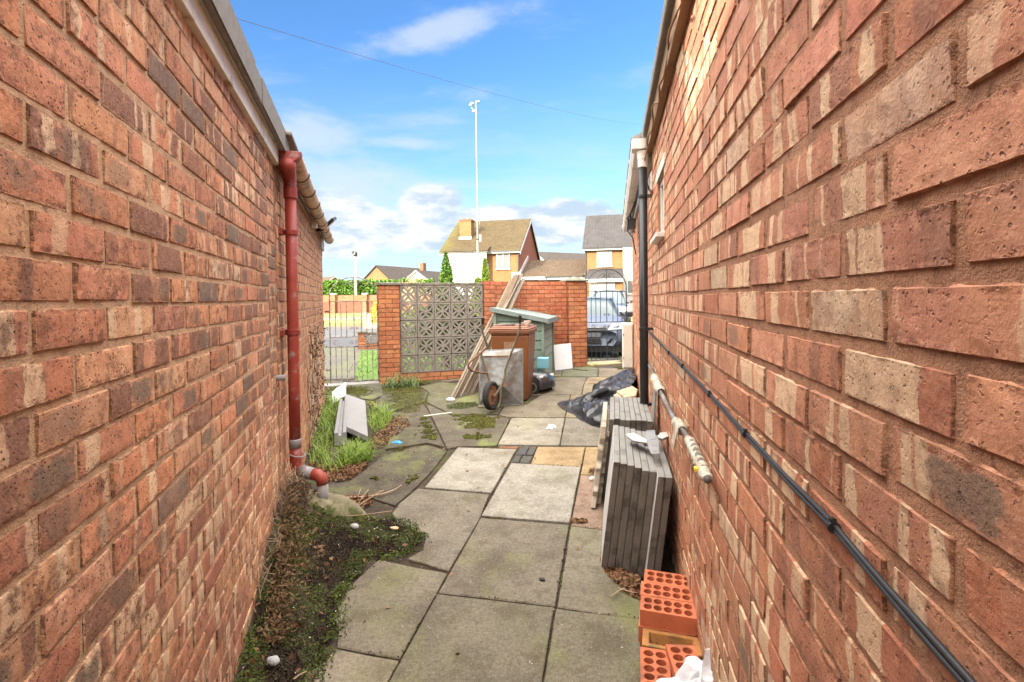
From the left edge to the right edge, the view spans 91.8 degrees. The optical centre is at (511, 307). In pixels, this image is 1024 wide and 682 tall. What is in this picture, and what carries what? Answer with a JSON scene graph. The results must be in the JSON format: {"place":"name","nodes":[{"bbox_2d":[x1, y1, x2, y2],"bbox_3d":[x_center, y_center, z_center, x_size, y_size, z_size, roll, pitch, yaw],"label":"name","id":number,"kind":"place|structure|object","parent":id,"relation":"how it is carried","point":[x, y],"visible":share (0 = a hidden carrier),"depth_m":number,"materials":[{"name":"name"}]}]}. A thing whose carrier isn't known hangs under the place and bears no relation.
{"place":"outdoors","nodes":[
{"label":"outdoors","id":0,"kind":"place"},
{"bbox_2d":[323,313,410,316],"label":"verge","id":1,"kind":"structure","parent":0,"point":[342,314],"depth_m":36.80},
{"bbox_2d":[324,328,414,346],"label":"road","id":2,"kind":"structure","parent":0,"point":[346,341],"depth_m":19.48,"materials":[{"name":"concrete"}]},
{"bbox_2d":[363,312,376,327],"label":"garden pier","id":3,"kind":"structure","parent":2,"relation":"on","point":[369,324],"depth_m":24.34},
{"bbox_2d":[592,289,632,322],"bbox_3d":[4.438,0.070,22.744,2.230,1.810,4.434,0,1,12],"label":"parked car","id":4,"kind":"object","parent":2,"relation":"on","point":[622,305],"visible":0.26,"depth_m":21.89,"materials":[{"name":"grey paint"}]},
{"bbox_2d":[355,350,464,379],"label":"front lawn","id":5,"kind":"structure","parent":0,"point":[370,367],"depth_m":10.91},
{"bbox_2d":[402,306,446,363],"bbox_3d":[-2.083,0.592,11.073,1.598,1.393,1.183,-1,1,0],"label":"shrub","id":6,"kind":"object","parent":5,"relation":"on","point":[411,326],"visible":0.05,"depth_m":10.93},
{"bbox_2d":[419,292,479,366],"bbox_3d":[-1.231,0.473,9.596,1.408,1.657,0.993,-1,1,0],"label":"shrub","id":7,"kind":"object","parent":5,"relation":"on","point":[422,342],"visible":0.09,"depth_m":9.39,"materials":[{"name":"green plant"}]},
{"bbox_2d":[237,18,642,124],"bbox_3d":[2.734,-6.127,14.880,0.005,7.742,28.888,0,1,26],"label":"overhead wire","id":8,"kind":"object","parent":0,"point":[397,66],"visible":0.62,"depth_m":6.11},
{"bbox_2d":[229,0,663,283],"label":"sky","id":9,"kind":"structure","parent":0,"point":[388,151],"materials":[{"name":"blue"}]},
{"bbox_2d":[233,347,675,681],"bbox_3d":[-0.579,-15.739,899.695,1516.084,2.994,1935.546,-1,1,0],"label":"ground","id":10,"kind":"structure","parent":0,"point":[668,566],"depth_m":2.82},
{"bbox_2d":[0,0,288,681],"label":"brick garage","id":11,"kind":"structure","parent":10,"relation":"on","point":[143,143],"depth_m":1.07,"materials":[{"name":"red brick"}]},
{"bbox_2d":[252,459,331,646],"bbox_3d":[-1.146,1.170,2.590,0.354,0.449,1.227,-1,1,-22],"label":"dead creeper","id":12,"kind":"object","parent":10,"relation":"on","point":[289,493],"visible":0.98,"depth_m":2.44,"materials":[{"name":"plant"}]},
{"bbox_2d":[273,130,324,494],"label":"brick outbuilding","id":13,"kind":"structure","parent":10,"relation":"on","point":[310,244],"depth_m":4.14,"materials":[{"name":"brick"}]},
{"bbox_2d":[278,150,328,499],"bbox_3d":[-1.316,0.169,3.071,0.279,2.205,0.263,-1,1,0],"label":"drainpipe","id":14,"kind":"object","parent":13,"relation":"attached to","point":[289,161],"visible":0.98,"depth_m":3.12,"materials":[{"name":"red paint"}]},
{"bbox_2d":[296,157,333,243],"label":"roof tiles","id":15,"kind":"object","parent":13,"relation":"attached to","point":[306,190],"visible":0.93,"depth_m":4.04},
{"bbox_2d":[306,309,327,454],"bbox_3d":[-2.083,0.676,5.356,0.084,1.326,2.404,-1,1,-17],"label":"dead ivy","id":16,"kind":"object","parent":13,"relation":"attached to","point":[315,396],"visible":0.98,"depth_m":4.93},
{"bbox_2d":[248,510,405,681],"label":"soil crumbs","id":17,"kind":"object","parent":10,"relation":"on","point":[361,545],"visible":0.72,"depth_m":2.53,"materials":[{"name":"soil"}]},
{"bbox_2d":[241,511,423,681],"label":"moss","id":18,"kind":"object","parent":10,"relation":"on","point":[320,590],"visible":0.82,"depth_m":2.40,"materials":[{"name":"plant"}]},
{"bbox_2d":[305,490,368,520],"bbox_3d":[-1.224,1.311,3.152,0.672,0.281,0.399,-1,1,0],"label":"concrete haunch","id":19,"kind":"object","parent":10,"relation":"on","point":[335,505],"visible":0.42,"depth_m":3.11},
{"bbox_2d":[334,398,347,445],"bbox_3d":[-1.927,1.262,5.637,0.110,0.125,1.750,-1,1,-17],"label":"slotted post","id":20,"kind":"object","parent":10,"relation":"on","point":[340,432],"visible":0.83,"depth_m":5.12,"materials":[{"name":"grey concrete"}]},
{"bbox_2d":[342,394,367,440],"bbox_3d":[-1.862,1.257,5.870,0.263,0.134,1.973,-1,1,-17],"label":"gravel board","id":21,"kind":"object","parent":20,"relation":"on","point":[356,419],"visible":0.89,"depth_m":5.56,"materials":[{"name":"grey concrete"}]},
{"bbox_2d":[324,381,378,387],"bbox_3d":[-2.654,1.294,8.190,0.887,0.088,0.270,-1,1,-17],"label":"concrete threshold","id":22,"kind":"object","parent":10,"relation":"on","point":[353,383],"visible":0.26,"depth_m":8.16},
{"bbox_2d":[305,391,409,474],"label":"grass","id":23,"kind":"structure","parent":10,"relation":"on","point":[355,456],"depth_m":4.69,"materials":[{"name":"plant"}]},
{"bbox_2d":[323,277,434,295],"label":"hedge","id":24,"kind":"object","parent":10,"relation":"on","point":[346,288],"visible":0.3,"depth_m":40.82,"materials":[{"name":"green plant"}]},
{"bbox_2d":[323,293,436,312],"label":"garden wall","id":25,"kind":"structure","parent":10,"relation":"on","point":[358,306],"depth_m":40.09,"materials":[{"name":"brick"}]},
{"bbox_2d":[357,331,413,349],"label":"front wall","id":26,"kind":"structure","parent":10,"relation":"on","point":[363,342],"depth_m":14.73,"materials":[{"name":"orange brick"}]},
{"bbox_2d":[375,282,400,383],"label":"brick pier","id":27,"kind":"structure","parent":10,"relation":"on","point":[389,328],"depth_m":8.30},
{"bbox_2d":[325,277,378,383],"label":"gate","id":28,"kind":"structure","parent":27,"relation":"attached to","point":[330,337],"depth_m":8.23,"materials":[{"name":"metal"}]},
{"bbox_2d":[363,263,425,283],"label":"distant house","id":29,"kind":"structure","parent":10,"relation":"on","point":[378,272],"depth_m":88.79,"materials":[{"name":"yellow brick"}]},
{"bbox_2d":[370,372,425,390],"bbox_3d":[-1.790,1.127,7.830,1.169,0.304,1.176,-1,1,0],"label":"weed clump","id":30,"kind":"object","parent":10,"relation":"on","point":[409,382],"visible":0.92,"depth_m":7.87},
{"bbox_2d":[404,270,440,293],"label":"distant house","id":31,"kind":"structure","parent":10,"relation":"on","point":[419,274],"depth_m":80.32,"materials":[{"name":"white brick"}]},
{"bbox_2d":[399,283,482,380],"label":"screen wall","id":32,"kind":"structure","parent":10,"relation":"on","point":[434,354],"depth_m":8.62,"materials":[{"name":"concrete"}]},
{"bbox_2d":[437,251,456,315],"bbox_3d":[-3.854,-1.252,29.016,1.741,4.120,1.780,-1,1,0],"label":"conifer","id":33,"kind":"object","parent":10,"relation":"on","point":[446,275],"visible":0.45,"depth_m":28.78,"materials":[{"name":"green plant"}]},
{"bbox_2d":[481,257,489,280],"bbox_3d":[-1.475,-0.936,26.989,1.027,3.673,1.007,-1,1,0],"label":"conifer","id":34,"kind":"object","parent":10,"relation":"on","point":[485,276],"visible":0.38,"depth_m":26.87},
{"bbox_2d":[438,207,540,302],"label":"detached house","id":35,"kind":"structure","parent":10,"relation":"on","point":[507,248],"depth_m":38.17,"materials":[{"name":"yellow brick"}]},
{"bbox_2d":[450,253,482,269],"bbox_3d":[-3.420,-3.463,37.320,2.610,1.160,0.080,0,1,12],"label":"window","id":36,"kind":"structure","parent":35,"relation":"in","point":[457,261],"depth_m":37.34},
{"bbox_2d":[496,253,509,269],"bbox_3d":[-0.668,-3.485,37.329,1.140,1.260,0.130,0,1,12],"label":"window","id":37,"kind":"structure","parent":35,"relation":"in","point":[502,259],"depth_m":37.35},
{"bbox_2d":[499,446,536,463],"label":"paving setts","id":38,"kind":"structure","parent":10,"relation":"on","point":[527,457],"depth_m":4.53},
{"bbox_2d":[480,281,566,368],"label":"brick wall","id":39,"kind":"structure","parent":10,"relation":"on","point":[548,297],"depth_m":9.15,"materials":[{"name":"brick"}]},
{"bbox_2d":[511,256,584,280],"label":"link garage","id":40,"kind":"structure","parent":10,"relation":"on","point":[538,270],"depth_m":37.63,"materials":[{"name":"brown brick"}]},
{"bbox_2d":[539,252,584,279],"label":"distant house","id":41,"kind":"structure","parent":10,"relation":"on","point":[553,256],"depth_m":66.25,"materials":[{"name":"grey tile"}]},
{"bbox_2d":[560,276,588,366],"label":"brick pier","id":42,"kind":"structure","parent":10,"relation":"on","point":[576,314],"depth_m":9.31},
{"bbox_2d":[586,268,628,361],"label":"gate","id":43,"kind":"structure","parent":42,"relation":"attached to","point":[606,291],"depth_m":9.61,"materials":[{"name":"metal"}]},
{"bbox_2d":[587,360,621,366],"bbox_3d":[1.862,1.134,9.589,0.952,0.155,0.400,-1,1,-17],"label":"concrete step","id":44,"kind":"object","parent":10,"relation":"on","point":[596,363],"visible":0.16,"depth_m":9.42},
{"bbox_2d":[582,214,632,311],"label":"semi detached house","id":45,"kind":"structure","parent":10,"relation":"on","point":[607,241],"depth_m":35.71,"materials":[{"name":"yellow brick"}]},
{"bbox_2d":[589,282,614,296],"bbox_3d":[6.121,-0.937,33.673,1.700,1.500,0.060,0,1,12],"label":"window","id":46,"kind":"structure","parent":45,"relation":"in","point":[592,286],"depth_m":33.70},
{"bbox_2d":[596,251,612,266],"bbox_3d":[6.656,-3.469,35.710,1.160,1.120,0.130,0,1,12],"label":"window","id":47,"kind":"structure","parent":45,"relation":"in","point":[604,259],"depth_m":35.73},
{"bbox_2d":[614,396,619,424],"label":"concrete slab","id":48,"kind":"object","parent":10,"relation":"on","point":[617,411],"depth_m":3.68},
{"bbox_2d":[608,426,626,567],"bbox_3d":[0.632,1.095,2.991,0.104,0.568,0.780,0,1,12],"label":"concrete slab","id":49,"kind":"object","parent":10,"relation":"on","point":[618,508],"depth_m":2.61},
{"bbox_2d":[619,397,624,426],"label":"concrete slab","id":50,"kind":"object","parent":10,"relation":"on","point":[622,412],"depth_m":3.65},
{"bbox_2d":[615,427,633,568],"bbox_3d":[0.667,1.097,2.977,0.104,0.564,0.780,0,1,12],"label":"concrete slab","id":51,"kind":"object","parent":10,"relation":"on","point":[625,509],"depth_m":2.60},
{"bbox_2d":[623,397,630,427],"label":"concrete slab","id":52,"kind":"object","parent":10,"relation":"on","point":[627,414],"depth_m":3.62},
{"bbox_2d":[622,429,641,570],"bbox_3d":[0.699,1.099,2.953,0.104,0.560,0.780,0,1,12],"label":"concrete slab","id":53,"kind":"object","parent":10,"relation":"on","point":[632,513],"depth_m":2.58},
{"bbox_2d":[628,397,635,428],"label":"concrete slab","id":54,"kind":"object","parent":10,"relation":"on","point":[632,415],"depth_m":3.58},
{"bbox_2d":[632,397,641,430],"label":"concrete slab","id":55,"kind":"object","parent":10,"relation":"on","point":[637,415],"depth_m":3.58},
{"bbox_2d":[629,431,648,574],"bbox_3d":[0.729,1.101,2.918,0.103,0.556,0.780,0,1,12],"label":"concrete slab","id":56,"kind":"object","parent":10,"relation":"on","point":[639,514],"depth_m":2.54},
{"bbox_2d":[637,398,646,430],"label":"concrete slab","id":57,"kind":"object","parent":10,"relation":"on","point":[643,419],"depth_m":3.52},
{"bbox_2d":[637,431,656,577],"bbox_3d":[0.765,1.103,2.913,0.103,0.552,0.780,0,1,12],"label":"concrete slab","id":58,"kind":"object","parent":10,"relation":"on","point":[647,517],"depth_m":2.53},
{"bbox_2d":[626,430,668,453],"bbox_3d":[0.785,0.761,2.902,0.254,0.048,0.492,0,1,29],"label":"metal bracket","id":59,"kind":"object","parent":58,"relation":"on","point":[650,442],"visible":0.91,"depth_m":2.85,"materials":[{"name":"metal"}]},
{"bbox_2d":[643,405,652,429],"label":"concrete slab","id":60,"kind":"object","parent":10,"relation":"on","point":[648,418],"depth_m":3.47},
{"bbox_2d":[644,454,664,571],"bbox_3d":[0.789,1.105,2.851,0.103,0.548,0.780,0,1,12],"label":"concrete slab","id":61,"kind":"object","parent":10,"relation":"on","point":[655,519],"depth_m":2.47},
{"bbox_2d":[654,435,672,570],"bbox_3d":[0.827,1.107,2.852,0.102,0.544,0.780,0,1,12],"label":"concrete slab","id":62,"kind":"object","parent":10,"relation":"on","point":[663,515],"depth_m":2.47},
{"bbox_2d":[656,648,712,681],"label":"plastic bag","id":63,"kind":"object","parent":10,"relation":"on","point":[694,669],"visible":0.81,"depth_m":1.66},
{"bbox_2d":[622,0,1023,681],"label":"house side wall","id":64,"kind":"structure","parent":10,"relation":"on","point":[836,258],"depth_m":0.69,"materials":[{"name":"brick"}]},
{"bbox_2d":[622,323,633,368],"bbox_3d":[1.828,0.600,7.830,0.171,0.715,0.278,0,1,12],"label":"meter box","id":65,"kind":"object","parent":64,"relation":"attached to","point":[627,347],"visible":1,"depth_m":7.71,"materials":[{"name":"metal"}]},
{"bbox_2d":[623,325,632,367],"bbox_3d":[1.801,0.600,7.714,0.145,0.670,0.015,0,1,12],"label":"door","id":66,"kind":"structure","parent":65,"relation":"in","point":[627,329],"depth_m":7.71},
{"bbox_2d":[627,202,635,254],"bbox_3d":[1.478,-0.957,6.135,0.114,0.569,0.728,0,1,14],"label":"aerial bracket","id":67,"kind":"object","parent":64,"relation":"attached to","point":[631,223],"visible":1,"depth_m":6.11,"materials":[{"name":"black metal"}]},
{"bbox_2d":[622,138,646,231],"bbox_3d":[1.429,-1.279,6.004,0.125,0.165,4.357,0,1,12],"label":"gutter","id":68,"kind":"object","parent":64,"relation":"attached to","point":[632,178],"visible":0.79,"depth_m":4.91,"materials":[{"name":"white plastic"}]},
{"bbox_2d":[631,140,652,407],"bbox_3d":[1.042,0.009,3.956,0.156,2.659,0.120,0,1,12],"label":"drainpipe","id":69,"kind":"object","parent":64,"relation":"attached to","point":[643,196],"visible":0.83,"depth_m":3.92,"materials":[{"name":"black plastic"}]},
{"bbox_2d":[651,388,656,429],"bbox_3d":[0.989,0.828,3.493,0.058,0.500,0.240,0,1,12],"label":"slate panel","id":70,"kind":"object","parent":64,"relation":"attached to","point":[653,408],"visible":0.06,"depth_m":3.44,"materials":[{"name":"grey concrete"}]},
{"bbox_2d":[650,152,664,244],"bbox_3d":[0.987,-0.685,3.229,0.135,0.495,0.566,0,1,12],"label":"window","id":71,"kind":"structure","parent":64,"relation":"in","point":[658,236],"depth_m":3.29,"materials":[{"name":"white plastic"}]},
{"bbox_2d":[644,0,683,190],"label":"eaves wire","id":72,"kind":"object","parent":64,"relation":"attached to","point":[669,31],"visible":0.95,"depth_m":2.50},
{"bbox_2d":[648,363,713,483],"bbox_3d":[0.840,0.507,2.732,0.070,0.105,2.548,0,1,12],"label":"pipe","id":73,"kind":"object","parent":64,"relation":"attached to","point":[702,469],"depth_m":1.92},
{"bbox_2d":[648,330,976,681],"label":"cable","id":74,"kind":"object","parent":64,"relation":"attached to","point":[947,659],"visible":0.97,"depth_m":0.61,"materials":[{"name":"black plastic"}]},
{"bbox_2d":[304,366,640,681],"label":"paving","id":75,"kind":"structure","parent":0,"point":[510,634],"depth_m":2.66,"materials":[{"name":"concrete"}]},
{"bbox_2d":[234,499,431,681],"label":"moss fringe","id":76,"kind":"object","parent":75,"relation":"on","point":[317,659],"visible":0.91,"depth_m":2.26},
{"bbox_2d":[332,382,345,403],"bbox_3d":[-2.542,1.231,7.287,0.198,0.112,1.441,-1,1,-18],"label":"plastic wrap","id":77,"kind":"object","parent":75,"relation":"on","point":[340,389],"visible":0.76,"depth_m":7.24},
{"bbox_2d":[243,409,635,680],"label":"grit","id":78,"kind":"object","parent":75,"relation":"on","point":[434,555],"visible":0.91,"depth_m":2.59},
{"bbox_2d":[246,400,640,678],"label":"fallen leaves","id":79,"kind":"object","parent":75,"relation":"on","point":[619,575],"visible":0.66,"depth_m":3.19,"materials":[{"name":"plant"}]},
{"bbox_2d":[447,402,477,408],"bbox_3d":[-0.648,1.277,6.492,0.420,0.030,0.369,-1,1,0],"label":"moss patch","id":80,"kind":"object","parent":75,"relation":"on","point":[460,404],"visible":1,"depth_m":6.49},
{"bbox_2d":[302,417,638,678],"bbox_3d":[0.094,1.352,3.760,1.689,0.050,4.298,0,1,9],"label":"joint debris","id":81,"kind":"object","parent":75,"relation":"on","point":[495,596],"visible":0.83,"depth_m":2.69,"materials":[{"name":"soil"}]},
{"bbox_2d":[324,366,622,484],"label":"moss patches","id":82,"kind":"object","parent":75,"relation":"on","point":[363,390],"visible":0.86,"depth_m":5.96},
{"bbox_2d":[451,280,509,397],"bbox_3d":[-0.437,0.394,7.907,0.038,1.746,2.199,0,1,23],"label":"plank","id":83,"kind":"object","parent":75,"relation":"on","point":[466,368],"visible":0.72,"depth_m":7.60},
{"bbox_2d":[453,279,510,398],"bbox_3d":[-0.409,0.383,7.931,0.066,1.776,2.182,0,1,24],"label":"plank","id":84,"kind":"object","parent":75,"relation":"on","point":[459,387],"visible":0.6,"depth_m":7.37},
{"bbox_2d":[456,275,514,397],"bbox_3d":[-0.380,0.351,7.953,0.052,1.839,2.167,0,1,24],"label":"plank","id":85,"kind":"object","parent":75,"relation":"on","point":[501,301],"visible":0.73,"depth_m":8.10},
{"bbox_2d":[457,274,516,397],"bbox_3d":[-0.350,0.340,7.973,0.067,1.848,2.152,0,1,25],"label":"plank","id":86,"kind":"object","parent":75,"relation":"on","point":[483,344],"visible":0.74,"depth_m":7.66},
{"bbox_2d":[459,274,522,396],"bbox_3d":[-0.286,0.338,7.987,0.066,1.842,2.143,0,1,26],"label":"plank","id":87,"kind":"object","parent":75,"relation":"on","point":[488,341],"visible":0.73,"depth_m":7.78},
{"bbox_2d":[465,274,518,395],"bbox_3d":[-0.285,0.342,8.004,0.067,1.847,1.945,0,1,24],"label":"plank","id":88,"kind":"object","parent":75,"relation":"on","point":[508,297],"visible":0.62,"depth_m":8.43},
{"bbox_2d":[467,315,522,409],"bbox_3d":[-0.199,0.683,6.223,0.692,1.193,0.557,-1,1,0],"label":"wheelbarrow","id":89,"kind":"object","parent":75,"relation":"on","point":[500,371],"visible":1,"depth_m":6.37,"materials":[{"name":"metal"}]},
{"bbox_2d":[471,278,524,394],"bbox_3d":[-0.192,0.373,8.066,0.067,1.762,1.924,0,1,26],"label":"plank","id":90,"kind":"object","parent":75,"relation":"on","point":[516,296],"visible":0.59,"depth_m":8.54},
{"bbox_2d":[489,324,536,399],"bbox_3d":[0.040,0.766,7.075,0.576,1.040,0.746,0,1,12],"label":"wheelie bin","id":91,"kind":"object","parent":75,"relation":"on","point":[503,337],"visible":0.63,"depth_m":6.75,"materials":[{"name":"brown plastic"}]},
{"bbox_2d":[490,307,557,373],"bbox_3d":[0.251,0.629,8.477,0.937,1.301,1.372,0,1,12],"label":"storage box","id":92,"kind":"object","parent":75,"relation":"on","point":[544,335],"visible":0.49,"depth_m":7.93,"materials":[{"name":"green paint"}]},
{"bbox_2d":[532,368,554,393],"bbox_3d":[0.248,1.038,7.485,0.797,0.470,0.538,0,1,37],"label":"toy car","id":93,"kind":"object","parent":75,"relation":"on","point":[542,380],"visible":0.48,"depth_m":7.19,"materials":[{"name":"black plastic"}]},
{"bbox_2d":[537,357,548,368],"bbox_3d":[0.470,0.831,7.466,0.165,0.155,0.160,0,1,12],"label":"blue box","id":94,"kind":"object","parent":93,"relation":"on","point":[542,362],"visible":1,"depth_m":7.39,"materials":[{"name":"plastic"}]},
{"bbox_2d":[554,343,572,369],"bbox_3d":[0.934,0.903,9.112,0.349,0.479,0.106,-1,1,-16],"label":"white panel","id":95,"kind":"object","parent":75,"relation":"on","point":[562,356],"visible":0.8,"depth_m":9.10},
{"bbox_2d":[557,368,636,427],"bbox_3d":[1.259,1.079,6.926,0.987,0.374,3.318,0,1,19],"label":"polythene sheet","id":96,"kind":"object","parent":75,"relation":"on","point":[587,407],"visible":0.63,"depth_m":6.26,"materials":[{"name":"black"}]},
{"bbox_3d":[1.152,0.975,5.352,0.066,0.040,0.367,-1,1,0],"label":"stone piece","id":97,"kind":"object","parent":96,"relation":"on","visible":0},
{"bbox_2d":[617,386,637,397],"bbox_3d":[1.273,0.933,5.402,0.219,0.073,0.505,-1,1,0],"label":"stone piece","id":98,"kind":"object","parent":97,"relation":"on","point":[630,391],"visible":0.69,"depth_m":5.37,"materials":[{"name":"beige stone"}]},
{"bbox_2d":[591,402,607,507],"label":"broken slab","id":99,"kind":"object","parent":75,"relation":"on","point":[599,456],"depth_m":3.37,"materials":[{"name":"concrete"}]},
{"bbox_2d":[597,409,609,503],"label":"broken slab","id":100,"kind":"object","parent":75,"relation":"on","point":[601,482],"depth_m":3.44,"materials":[{"name":"concrete"}]},
{"bbox_2d":[602,397,614,501],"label":"concrete slab","id":101,"kind":"object","parent":75,"relation":"on","point":[611,415],"depth_m":3.47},
{"bbox_2d":[601,425,619,566],"bbox_3d":[0.599,1.093,3.007,0.105,0.572,0.780,0,1,12],"label":"concrete slab","id":102,"kind":"object","parent":75,"relation":"on","point":[611,486],"depth_m":2.64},
{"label":"perforated brick","id":103,"kind":"object","parent":75,"relation":"on","visible":0},
{"bbox_2d":[640,647,670,681],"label":"perforated brick","id":104,"kind":"object","parent":103,"relation":"on","point":[654,665],"visible":0.97,"depth_m":1.78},
{"bbox_3d":[0.615,1.360,1.740,0.121,0.065,0.223,-1,1,0],"label":"perforated brick","id":105,"kind":"object","parent":75,"relation":"on","visible":0},
{"bbox_2d":[665,644,698,677],"bbox_3d":[0.614,1.288,1.738,0.102,0.065,0.215,-1,1,5],"label":"perforated brick","id":106,"kind":"object","parent":105,"relation":"on","point":[677,655],"visible":0.45,"depth_m":1.80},
{"bbox_2d":[324,347,621,378],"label":"driveway","id":107,"kind":"structure","parent":0,"point":[336,354],"depth_m":11.99,"materials":[{"name":"concrete"}]},
{"bbox_2d":[587,297,632,355],"bbox_3d":[2.221,0.440,13.813,2.130,1.488,4.234,0,1,10],"label":"parked car","id":108,"kind":"object","parent":107,"relation":"on","point":[610,339],"visible":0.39,"depth_m":11.85,"materials":[{"name":"blue paint"}]},
{"bbox_2d":[323,316,632,325],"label":"verge","id":109,"kind":"structure","parent":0,"point":[342,322],"depth_m":28.18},
{"bbox_2d":[469,100,480,277],"bbox_3d":[-2.080,-5.502,28.408,0.619,12.615,0.205,-1,1,0],"label":"mast","id":110,"kind":"object","parent":109,"relation":"on","point":[473,111],"visible":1,"depth_m":28.36,"materials":[{"name":"metal"}]},
{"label":"perforated brick","id":111,"kind":"object","parent":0,"visible":0},
{"bbox_2d":[642,628,701,659],"bbox_3d":[0.611,1.312,1.902,0.215,0.065,0.102,0,1,17],"label":"frogged brick","id":112,"kind":"object","parent":111,"relation":"on","point":[654,639],"visible":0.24,"depth_m":1.93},
{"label":"perforated brick","id":113,"kind":"object","parent":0,"visible":0},
{"bbox_2d":[638,613,694,641],"bbox_3d":[0.626,1.310,2.011,0.215,0.065,0.102,0,1,17],"label":"perforated brick","id":114,"kind":"object","parent":113,"relation":"on","point":[640,630],"visible":0.1,"depth_m":1.99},
{"bbox_2d":[640,595,696,635],"bbox_3d":[0.632,1.244,2.012,0.215,0.065,0.102,0,1,17],"label":"perforated brick","id":115,"kind":"object","parent":114,"relation":"on","point":[669,614],"visible":0.99,"depth_m":1.98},
{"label":"perforated brick","id":116,"kind":"object","parent":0,"visible":0},
{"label":"perforated brick","id":117,"kind":"object","parent":116,"relation":"on","visible":0},
{"bbox_2d":[640,581,692,602],"bbox_3d":[0.660,1.242,2.114,0.215,0.065,0.102,0,1,17],"label":"perforated brick","id":118,"kind":"object","parent":117,"relation":"on","point":[676,593],"visible":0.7,"depth_m":2.12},
{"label":"perforated brick","id":119,"kind":"object","parent":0,"visible":0},
{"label":"perforated brick","id":120,"kind":"object","parent":119,"relation":"on","visible":0},
{"bbox_2d":[644,569,687,587],"bbox_3d":[0.702,1.243,2.215,0.215,0.065,0.102,0,1,17],"label":"perforated brick","id":121,"kind":"object","parent":120,"relation":"on","point":[665,578],"visible":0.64,"depth_m":2.23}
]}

